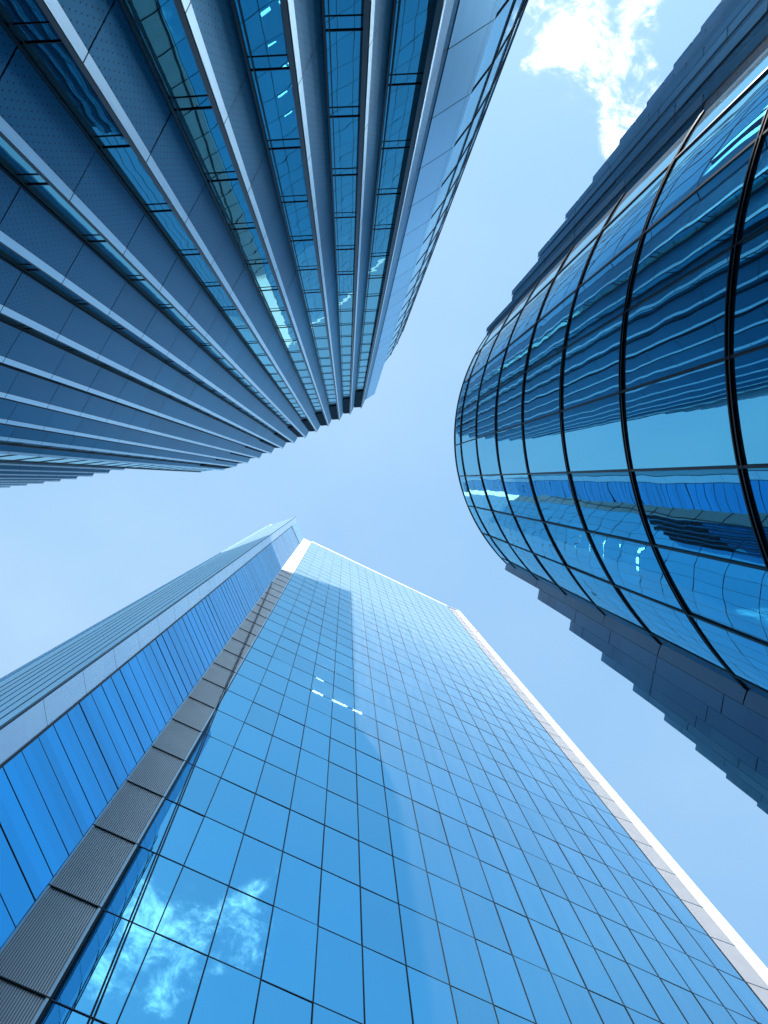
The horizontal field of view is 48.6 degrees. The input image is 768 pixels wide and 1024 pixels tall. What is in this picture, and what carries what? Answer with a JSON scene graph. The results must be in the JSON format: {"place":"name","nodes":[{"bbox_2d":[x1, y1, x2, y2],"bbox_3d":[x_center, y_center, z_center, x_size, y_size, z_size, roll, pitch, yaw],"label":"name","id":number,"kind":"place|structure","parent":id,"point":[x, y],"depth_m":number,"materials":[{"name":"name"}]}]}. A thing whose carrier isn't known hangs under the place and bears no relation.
{"place":"outdoors","nodes":[
{"label":"outdoors","id":0,"kind":"place"},
{"bbox_2d":[0,0,528,487],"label":"pleated tower","id":1,"kind":"structure","parent":0,"point":[220,224],"depth_m":23.00,"materials":[{"name":"glass"}]},
{"bbox_2d":[0,517,767,1023],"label":"wedge tower","id":2,"kind":"structure","parent":0,"point":[282,773],"depth_m":35.29,"materials":[{"name":"blue glass"}]},
{"bbox_2d":[0,0,767,967],"label":"sky","id":3,"kind":"structure","parent":0,"point":[377,487],"materials":[{"name":"blue"}]},
{"bbox_2d":[454,0,767,813],"bbox_3d":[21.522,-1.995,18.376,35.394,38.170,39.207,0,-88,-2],"label":"bow fronted building","id":4,"kind":"structure","parent":0,"point":[610,438],"depth_m":15.29,"materials":[{"name":"blue glass"}]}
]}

